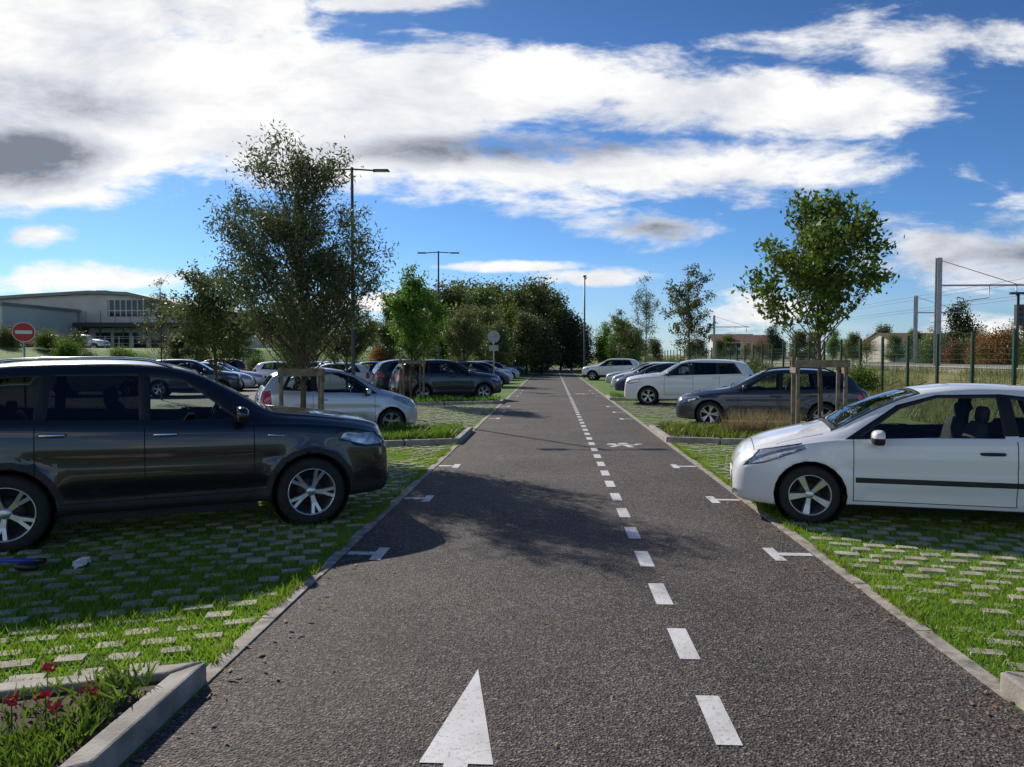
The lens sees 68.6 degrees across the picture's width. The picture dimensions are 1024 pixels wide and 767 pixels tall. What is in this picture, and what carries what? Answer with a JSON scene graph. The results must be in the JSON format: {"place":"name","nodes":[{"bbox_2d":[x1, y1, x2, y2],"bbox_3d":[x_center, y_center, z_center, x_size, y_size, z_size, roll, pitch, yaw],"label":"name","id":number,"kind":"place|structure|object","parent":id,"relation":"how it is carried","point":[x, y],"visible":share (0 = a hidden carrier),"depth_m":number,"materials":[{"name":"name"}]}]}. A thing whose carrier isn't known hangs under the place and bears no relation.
{"place":"outdoors","nodes":[
{"label":"outdoors","id":0,"kind":"place"},
{"bbox_2d":[0,347,1023,766],"bbox_3d":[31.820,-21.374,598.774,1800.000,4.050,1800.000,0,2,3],"label":"ground","id":1,"kind":"structure","parent":0,"point":[602,385],"depth_m":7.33,"materials":[{"name":"green plant"}]},
{"bbox_2d":[12,322,34,357],"bbox_3d":[-16.308,-0.591,25.124,0.660,2.950,0.091,-1,2,-28],"label":"no entry sign","id":2,"kind":"object","parent":1,"relation":"on","point":[23,332],"visible":0.92,"depth_m":25.06,"materials":[{"name":"metal"}]},
{"bbox_2d":[18,335,38,346],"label":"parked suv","id":3,"kind":"object","parent":1,"relation":"on","point":[30,345],"visible":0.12,"depth_m":81.91,"materials":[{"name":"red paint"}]},
{"bbox_2d":[0,302,80,335],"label":"annex","id":4,"kind":"object","parent":1,"relation":"on","point":[57,319],"visible":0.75,"depth_m":87.45,"materials":[{"name":"grey"}]},
{"bbox_2d":[70,335,109,347],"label":"parked suv","id":5,"kind":"object","parent":1,"relation":"on","point":[98,343],"visible":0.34,"depth_m":81.64,"materials":[{"name":"white paint"}]},
{"bbox_2d":[0,662,205,766],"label":"planter kerb","id":6,"kind":"structure","parent":1,"relation":"on","point":[167,692],"depth_m":3.59,"materials":[{"name":"concrete"}]},
{"bbox_2d":[2,658,101,724],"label":"red flowers","id":7,"kind":"object","parent":6,"relation":"on","point":[45,667],"visible":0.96,"depth_m":3.49,"materials":[{"name":"red plant"}]},
{"bbox_2d":[0,651,157,766],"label":"ground cover plants","id":8,"kind":"object","parent":6,"relation":"on","point":[43,747],"visible":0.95,"depth_m":3.42,"materials":[{"name":"green plant"}]},
{"bbox_2d":[72,322,184,347],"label":"canopy","id":9,"kind":"object","parent":1,"relation":"on","point":[100,325],"visible":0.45,"depth_m":91.47,"materials":[{"name":"grey metal"}]},
{"bbox_2d":[19,336,246,347],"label":"boundary fence","id":10,"kind":"object","parent":1,"relation":"on","point":[91,338],"visible":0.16,"depth_m":78.18,"materials":[{"name":"metal"}]},
{"bbox_2d":[0,294,284,347],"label":"walls","id":11,"kind":"structure","parent":1,"relation":"on","point":[90,307],"depth_m":94.67,"materials":[{"name":"grey metal"}]},
{"bbox_2d":[78,300,183,347],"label":"windows","id":12,"kind":"structure","parent":11,"relation":"attached to","point":[125,308],"depth_m":94.34,"materials":[{"name":"grey glass"}]},
{"bbox_2d":[0,290,285,318],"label":"roof","id":13,"kind":"structure","parent":11,"relation":"on","point":[105,292],"depth_m":94.25,"materials":[{"name":"grey metal"}]},
{"bbox_2d":[0,356,387,552],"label":"parked suv","id":14,"kind":"object","parent":1,"relation":"on","point":[90,438],"visible":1,"depth_m":7.28,"materials":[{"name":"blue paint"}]},
{"bbox_2d":[144,259,260,407],"bbox_3d":[-10.095,-1.602,25.121,3.839,4.974,3.507,1,2,36],"label":"young tree","id":15,"kind":"object","parent":1,"relation":"on","point":[197,332],"visible":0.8,"depth_m":24.43,"materials":[{"name":"green plant"}]},
{"bbox_2d":[150,385,259,406],"bbox_3d":[-17.851,0.320,41.041,24.000,0.001,28.000,0,2,3],"label":"parking lot surface","id":16,"kind":"object","parent":1,"relation":"on","point":[185,399],"depth_m":31.23,"materials":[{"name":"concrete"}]},
{"bbox_2d":[133,276,179,399],"bbox_3d":[-14.617,-1.895,30.749,2.086,5.164,1.688,1,2,36],"label":"young tree","id":17,"kind":"object","parent":16,"relation":"on","point":[150,307],"visible":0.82,"depth_m":30.72,"materials":[{"name":"green plant"}]},
{"bbox_2d":[149,356,242,396],"bbox_3d":[-14.700,-0.314,34.338,4.428,1.846,2.290,-1,2,-17],"label":"parked suv","id":18,"kind":"object","parent":16,"relation":"on","point":[233,380],"visible":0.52,"depth_m":33.58,"materials":[{"name":"grey paint"}]},
{"bbox_2d":[190,362,254,390],"bbox_3d":[-15.733,-0.404,39.400,4.207,1.669,2.227,-1,2,-17],"label":"parked hatchback","id":19,"kind":"object","parent":16,"relation":"on","point":[248,380],"visible":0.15,"depth_m":39.18,"materials":[{"name":"silver metal"}]},
{"bbox_2d":[203,358,248,370],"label":"parked suv","id":20,"kind":"object","parent":16,"relation":"on","point":[238,364],"visible":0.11,"depth_m":47.30,"materials":[{"name":"paint"}]},
{"bbox_2d":[190,361,264,387],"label":"parked estate car","id":21,"kind":"object","parent":16,"relation":"on","point":[259,378],"visible":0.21,"depth_m":43.19,"materials":[{"name":"silver metal"}]},
{"bbox_2d":[252,361,296,385],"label":"parked hatchback","id":22,"kind":"object","parent":16,"relation":"on","point":[261,369],"visible":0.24,"depth_m":45.75,"materials":[{"name":"white paint"}]},
{"bbox_2d":[252,294,330,388],"bbox_3d":[-8.037,-1.317,27.121,3.290,4.263,3.006,-1,2,-22],"label":"young tree","id":23,"kind":"object","parent":16,"relation":"on","point":[286,354],"visible":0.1,"depth_m":27.01,"materials":[{"name":"green plant"}]},
{"bbox_2d":[306,361,345,368],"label":"parked estate car","id":24,"kind":"object","parent":16,"relation":"on","point":[317,362],"visible":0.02,"depth_m":51.94,"materials":[{"name":"white paint"}]},
{"bbox_2d":[287,362,370,389],"bbox_3d":[-8.976,-0.303,36.539,4.207,1.669,2.227,-1,2,-17],"label":"parked hatchback","id":25,"kind":"object","parent":16,"relation":"on","point":[332,381],"visible":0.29,"depth_m":35.88,"materials":[{"name":"white paint"}]},
{"bbox_2d":[316,361,367,369],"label":"parked hatchback","id":26,"kind":"object","parent":16,"relation":"on","point":[335,366],"visible":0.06,"depth_m":48.79,"materials":[{"name":"grey paint"}]},
{"bbox_2d":[319,300,382,389],"bbox_3d":[-7.588,-1.685,34.201,3.173,4.500,3.473,0,2,11],"label":"young tree","id":27,"kind":"object","parent":16,"relation":"on","point":[364,334],"visible":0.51,"depth_m":34.23,"materials":[{"name":"green plant"}]},
{"bbox_2d":[345,361,378,374],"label":"parked hatchback","id":28,"kind":"object","parent":16,"relation":"on","point":[372,366],"visible":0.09,"depth_m":44.15,"materials":[{"name":"blue paint"}]},
{"bbox_2d":[417,313,440,358],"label":"young tree","id":29,"kind":"object","parent":16,"relation":"on","point":[432,349],"visible":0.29,"depth_m":52.29,"materials":[{"name":"green plant"}]},
{"bbox_2d":[0,322,495,370],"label":"hedge","id":30,"kind":"object","parent":1,"relation":"on","point":[66,346],"visible":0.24,"depth_m":59.28,"materials":[{"name":"green plant"}]},
{"bbox_2d":[194,119,398,407],"bbox_3d":[-4.002,-1.781,14.203,4.089,6.103,3.854,1,2,34],"label":"tree","id":31,"kind":"object","parent":1,"relation":"on","point":[300,232],"visible":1,"depth_m":13.79,"materials":[{"name":"green plant"}]},
{"bbox_2d":[277,368,324,409],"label":"tree stakes","id":32,"kind":"object","parent":1,"relation":"on","point":[318,372],"visible":0.75,"depth_m":14.02,"materials":[{"name":"brown wood"}]},
{"bbox_2d":[254,364,417,427],"bbox_3d":[-4.081,0.356,17.464,3.634,1.698,2.128,-1,2,-24],"label":"parked hatchback","id":33,"kind":"object","parent":1,"relation":"on","point":[369,401],"visible":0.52,"depth_m":16.92,"materials":[{"name":"silver metal"}]},
{"bbox_2d":[314,167,389,389],"bbox_3d":[-5.217,-3.074,24.618,2.461,7.950,0.300,0,2,0],"label":"street lamp","id":34,"kind":"object","parent":1,"relation":"on","point":[352,329],"visible":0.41,"depth_m":24.58,"materials":[{"name":"grey metal"}]},
{"bbox_2d":[369,358,452,392],"bbox_3d":[-4.188,-0.311,34.281,4.428,1.846,2.290,-1,2,-22],"label":"parked suv","id":35,"kind":"object","parent":1,"relation":"on","point":[381,373],"visible":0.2,"depth_m":32.93,"materials":[{"name":"grey paint"}]},
{"bbox_2d":[375,264,456,399],"bbox_3d":[-3.670,-1.940,28.675,3.223,5.398,3.116,0,2,3],"label":"young tree","id":36,"kind":"object","parent":1,"relation":"on","point":[406,312],"visible":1,"depth_m":28.29,"materials":[{"name":"green plant"}]},
{"bbox_2d":[385,427,472,446],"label":"planter kerb","id":37,"kind":"structure","parent":1,"relation":"on","point":[462,435],"depth_m":15.09,"materials":[{"name":"concrete"}]},
{"bbox_2d":[378,420,464,439],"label":"ground cover plants","id":38,"kind":"object","parent":37,"relation":"on","point":[425,431],"visible":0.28,"depth_m":15.89,"materials":[{"name":"green plant"}]},
{"bbox_2d":[417,251,459,358],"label":"street lamp","id":39,"kind":"object","parent":1,"relation":"on","point":[438,252],"visible":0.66,"depth_m":43.84,"materials":[{"name":"grey metal"}]},
{"bbox_2d":[389,359,501,398],"bbox_3d":[-2.721,-0.189,30.800,4.428,1.846,2.290,-1,2,-22],"label":"parked suv","id":40,"kind":"object","parent":1,"relation":"on","point":[459,380],"visible":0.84,"depth_m":29.99,"materials":[{"name":"paint"}]},
{"bbox_2d":[414,399,504,404],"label":"planter kerb","id":41,"kind":"structure","parent":1,"relation":"on","point":[500,401],"depth_m":27.87,"materials":[{"name":"concrete"}]},
{"bbox_2d":[398,358,425,396],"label":"tree stakes","id":42,"kind":"object","parent":41,"relation":"on","point":[421,363],"visible":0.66,"depth_m":28.47,"materials":[{"name":"brown wood"}]},
{"bbox_2d":[408,394,502,401],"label":"ground cover plants","id":43,"kind":"object","parent":41,"relation":"on","point":[428,398],"visible":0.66,"depth_m":28.27,"materials":[{"name":"green plant"}]},
{"bbox_2d":[440,303,495,364],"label":"young tree","id":44,"kind":"object","parent":1,"relation":"on","point":[459,335],"visible":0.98,"depth_m":47.33,"materials":[{"name":"green plant"}]},
{"bbox_2d":[449,361,509,385],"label":"parked hatchback","id":45,"kind":"object","parent":1,"relation":"on","point":[503,376],"visible":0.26,"depth_m":43.93,"materials":[{"name":"grey paint"}]},
{"bbox_2d":[467,361,512,380],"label":"parked hatchback","id":46,"kind":"object","parent":1,"relation":"on","point":[509,373],"visible":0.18,"depth_m":49.93,"materials":[{"name":"white paint"}]},
{"bbox_2d":[488,331,499,373],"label":"traffic sign","id":47,"kind":"object","parent":1,"relation":"on","point":[493,337],"visible":0.93,"depth_m":40.05,"materials":[{"name":"metal"}]},
{"bbox_2d":[469,360,518,379],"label":"parked hatchback","id":48,"kind":"object","parent":1,"relation":"on","point":[515,372],"visible":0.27,"depth_m":56.94,"materials":[{"name":"silver metal"}]},
{"bbox_2d":[0,401,1023,682],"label":"grass paver blocks","id":49,"kind":"structure","parent":1,"relation":"on","point":[72,659],"depth_m":6.70,"materials":[{"name":"concrete"}]},
{"bbox_2d":[0,558,46,570],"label":"skateboard","id":50,"kind":"object","parent":49,"relation":"on","point":[27,564],"visible":1,"depth_m":6.25,"materials":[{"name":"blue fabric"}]},
{"bbox_2d":[71,556,90,568],"bbox_3d":[-3.600,1.489,6.258,0.142,0.090,0.111,0,2,3],"label":"crumpled paper","id":51,"kind":"object","parent":49,"relation":"on","point":[81,561],"visible":1,"depth_m":6.25,"materials":[{"name":"white paper"}]},
{"bbox_2d":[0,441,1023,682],"bbox_3d":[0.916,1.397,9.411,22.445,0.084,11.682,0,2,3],"label":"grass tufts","id":52,"kind":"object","parent":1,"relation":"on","point":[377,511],"visible":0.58,"depth_m":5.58,"materials":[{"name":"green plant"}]},
{"bbox_2d":[510,364,524,374],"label":"parked hatchback","id":53,"kind":"object","parent":1,"relation":"on","point":[520,369],"visible":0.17,"depth_m":71.90,"materials":[{"name":"paint"}]},
{"bbox_2d":[583,275,586,377],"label":"street lamp","id":54,"kind":"object","parent":1,"relation":"on","point":[584,276],"visible":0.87,"depth_m":63.58,"materials":[{"name":"grey metal"}]},
{"bbox_2d":[154,272,1023,374],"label":"distant tree row","id":55,"kind":"object","parent":1,"relation":"on","point":[539,329],"visible":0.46,"depth_m":90.57,"materials":[{"name":"green plant"}]},
{"bbox_2d":[205,369,1013,703],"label":"kerb edging","id":56,"kind":"object","parent":1,"relation":"on","point":[263,623],"visible":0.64,"depth_m":5.53,"materials":[{"name":"concrete"}]},
{"bbox_2d":[582,358,638,379],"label":"parked suv","id":57,"kind":"object","parent":1,"relation":"on","point":[597,372],"visible":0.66,"depth_m":56.96,"materials":[{"name":"white paint"}]},
{"bbox_2d":[608,309,632,357],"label":"young tree","id":58,"kind":"object","parent":1,"relation":"on","point":[623,326],"visible":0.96,"depth_m":65.33,"materials":[{"name":"green plant"}]},
{"bbox_2d":[605,361,671,383],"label":"parked estate car","id":59,"kind":"object","parent":1,"relation":"on","point":[609,377],"visible":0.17,"depth_m":44.77,"materials":[{"name":"silver metal"}]},
{"bbox_2d":[606,395,676,400],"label":"planter kerb","id":60,"kind":"structure","parent":1,"relation":"on","point":[609,397],"depth_m":30.56,"materials":[{"name":"concrete"}]},
{"bbox_2d":[610,392,623,396],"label":"ground cover plants","id":61,"kind":"object","parent":60,"relation":"on","point":[615,394],"visible":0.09,"depth_m":31.84,"materials":[{"name":"green plant"}]},
{"bbox_2d":[625,271,660,368],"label":"young tree","id":62,"kind":"object","parent":1,"relation":"on","point":[648,314],"visible":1,"depth_m":45.05,"materials":[{"name":"green plant"}]},
{"bbox_2d":[611,362,688,386],"bbox_3d":[7.425,-0.420,39.872,4.207,1.669,2.226,1,2,16],"label":"parked hatchback","id":63,"kind":"object","parent":1,"relation":"on","point":[640,368],"visible":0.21,"depth_m":39.39,"materials":[{"name":"white paint"}]},
{"bbox_2d":[614,363,691,390],"bbox_3d":[6.981,-0.259,35.292,4.207,1.669,2.226,1,2,16],"label":"parked hatchback","id":64,"kind":"object","parent":1,"relation":"on","point":[619,385],"visible":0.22,"depth_m":34.94,"materials":[{"name":"blue paint"}]},
{"bbox_2d":[659,263,717,373],"bbox_3d":[8.098,-2.450,34.053,2.254,6.040,2.289,2,3,41],"label":"young tree","id":65,"kind":"object","parent":1,"relation":"on","point":[690,325],"visible":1,"depth_m":33.92,"materials":[{"name":"green plant"}]},
{"bbox_2d":[624,359,756,404],"bbox_3d":[6.644,-0.097,28.001,4.753,1.859,2.307,1,2,16],"label":"parked minivan","id":66,"kind":"object","parent":1,"relation":"on","point":[654,388],"visible":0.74,"depth_m":27.24,"materials":[{"name":"white paint"}]},
{"bbox_2d":[649,425,743,444],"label":"planter kerb","id":67,"kind":"structure","parent":1,"relation":"on","point":[663,434],"depth_m":15.40,"materials":[{"name":"concrete"}]},
{"bbox_2d":[657,417,802,438],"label":"ground cover plants","id":68,"kind":"object","parent":67,"relation":"on","point":[681,428],"visible":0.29,"depth_m":16.20,"materials":[{"name":"green plant"}]},
{"bbox_2d":[710,406,805,436],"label":"ornamental grass","id":69,"kind":"object","parent":67,"relation":"on","point":[756,425],"depth_m":15.98,"materials":[{"name":"plant"}]},
{"bbox_2d":[790,357,849,424],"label":"tree stakes","id":70,"kind":"object","parent":67,"relation":"on","point":[841,366],"visible":0.71,"depth_m":14.47,"materials":[{"name":"brown wood"}]},
{"bbox_2d":[713,315,746,358],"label":"catenary mast","id":71,"kind":"object","parent":1,"relation":"on","point":[714,316],"visible":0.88,"depth_m":94.50,"materials":[{"name":"metal"}]},
{"bbox_2d":[709,338,753,357],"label":"walls","id":72,"kind":"structure","parent":1,"relation":"on","point":[711,344],"depth_m":189.11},
{"bbox_2d":[708,334,754,341],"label":"roof","id":73,"kind":"structure","parent":72,"relation":"on","point":[742,337],"depth_m":190.70,"materials":[{"name":"tile"}]},
{"bbox_2d":[716,343,750,354],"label":"windows","id":74,"kind":"structure","parent":72,"relation":"attached to","point":[738,345],"depth_m":188.87,"materials":[{"name":"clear glass"}]},
{"bbox_2d":[643,351,888,393],"bbox_3d":[15.236,-1.468,59.544,8.067,2.279,54.922,0,2,3],"label":"hedge","id":75,"kind":"object","parent":1,"relation":"on","point":[860,376],"visible":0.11,"depth_m":35.15,"materials":[{"name":"green plant"}]},
{"bbox_2d":[676,367,870,424],"bbox_3d":[6.637,0.302,19.398,4.640,1.669,2.250,1,2,17],"label":"parked estate car","id":76,"kind":"object","parent":1,"relation":"on","point":[742,396],"visible":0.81,"depth_m":18.70,"materials":[{"name":"grey paint"}]},
{"bbox_2d":[731,182,904,417],"bbox_3d":[5.998,-1.444,14.649,3.459,5.396,2.877,-1,2,-31],"label":"maple tree","id":77,"kind":"object","parent":1,"relation":"on","point":[816,275],"visible":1,"depth_m":14.39,"materials":[{"name":"green plant"}]},
{"bbox_2d":[659,329,1023,406],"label":"fence","id":78,"kind":"object","parent":1,"relation":"on","point":[894,371],"visible":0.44,"depth_m":32.15,"materials":[{"name":"green metal"}]},
{"bbox_2d":[730,383,1023,523],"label":"parked hatchback","id":79,"kind":"object","parent":1,"relation":"on","point":[831,466],"visible":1,"depth_m":7.83,"materials":[{"name":"white paint"}]},
{"bbox_2d":[742,360,1023,367],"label":"railway track","id":80,"kind":"structure","parent":1,"relation":"on","point":[923,364],"depth_m":51.09,"materials":[{"name":"metal"}]},
{"bbox_2d":[764,362,1023,373],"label":"railway platform","id":81,"kind":"structure","parent":1,"relation":"on","point":[902,366],"depth_m":39.31,"materials":[{"name":"concrete"}]},
{"bbox_2d":[863,334,943,361],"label":"walls","id":82,"kind":"structure","parent":1,"relation":"on","point":[877,337],"depth_m":117.71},
{"bbox_2d":[862,333,949,341],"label":"roof","id":83,"kind":"structure","parent":82,"relation":"on","point":[886,335],"depth_m":117.32,"materials":[{"name":"tile"}]},
{"bbox_2d":[913,296,968,362],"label":"catenary mast","id":84,"kind":"object","parent":1,"relation":"on","point":[915,323],"visible":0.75,"depth_m":64.02,"materials":[{"name":"metal"}]},
{"bbox_2d":[905,322,1023,364],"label":"railway scrub","id":85,"kind":"object","parent":1,"relation":"on","point":[998,336],"visible":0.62,"depth_m":53.47,"materials":[{"name":"green plant"}]},
{"bbox_2d":[933,258,1023,365],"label":"catenary mast","id":86,"kind":"object","parent":1,"relation":"on","point":[938,296],"visible":0.83,"depth_m":39.61,"materials":[{"name":"metal"}]},
{"bbox_2d":[669,278,1023,341],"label":"overhead wires","id":87,"kind":"object","parent":86,"relation":"attached to","point":[893,303],"visible":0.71,"depth_m":49.15,"materials":[{"name":"grey metal"}]},
{"bbox_2d":[1000,671,1023,710],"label":"planter kerb","id":88,"kind":"structure","parent":1,"relation":"on","point":[1011,685],"depth_m":3.86,"materials":[{"name":"concrete"}]},
{"bbox_2d":[1009,292,1023,367],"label":"railway signal","id":89,"kind":"object","parent":1,"relation":"on","point":[1018,313],"visible":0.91,"depth_m":32.64,"materials":[{"name":"grey metal"}]},
{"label":"walls","id":90,"kind":"object","parent":1,"relation":"on","visible":0},
{"bbox_2d":[753,335,766,341],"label":"roof","id":91,"kind":"structure","parent":90,"relation":"on","point":[757,337],"depth_m":199.88,"materials":[{"name":"tile"}]},
{"bbox_2d":[0,0,1023,354],"label":"sky","id":92,"kind":"structure","parent":0,"point":[612,143],"materials":[{"name":"blue"}]},
{"bbox_2d":[122,368,1023,766],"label":"road","id":93,"kind":"structure","parent":0,"point":[542,520],"depth_m":4.63,"materials":[{"name":"grey asphalt"}]},
{"bbox_2d":[5,434,1016,766],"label":"fallen leaves","id":94,"kind":"object","parent":93,"relation":"on","point":[545,622],"visible":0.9,"depth_m":4.82,"materials":[{"name":"brown plant"}]},
{"bbox_2d":[347,373,812,766],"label":"road markings","id":95,"kind":"object","parent":93,"relation":"on","point":[461,739],"visible":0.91,"depth_m":3.72,"materials":[{"name":"paint"}]},
{"bbox_2d":[757,363,1023,423],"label":"dry meadow grass","id":96,"kind":"structure","parent":0,"point":[931,412],"depth_m":25.85,"materials":[{"name":"brown plant"}]}
]}

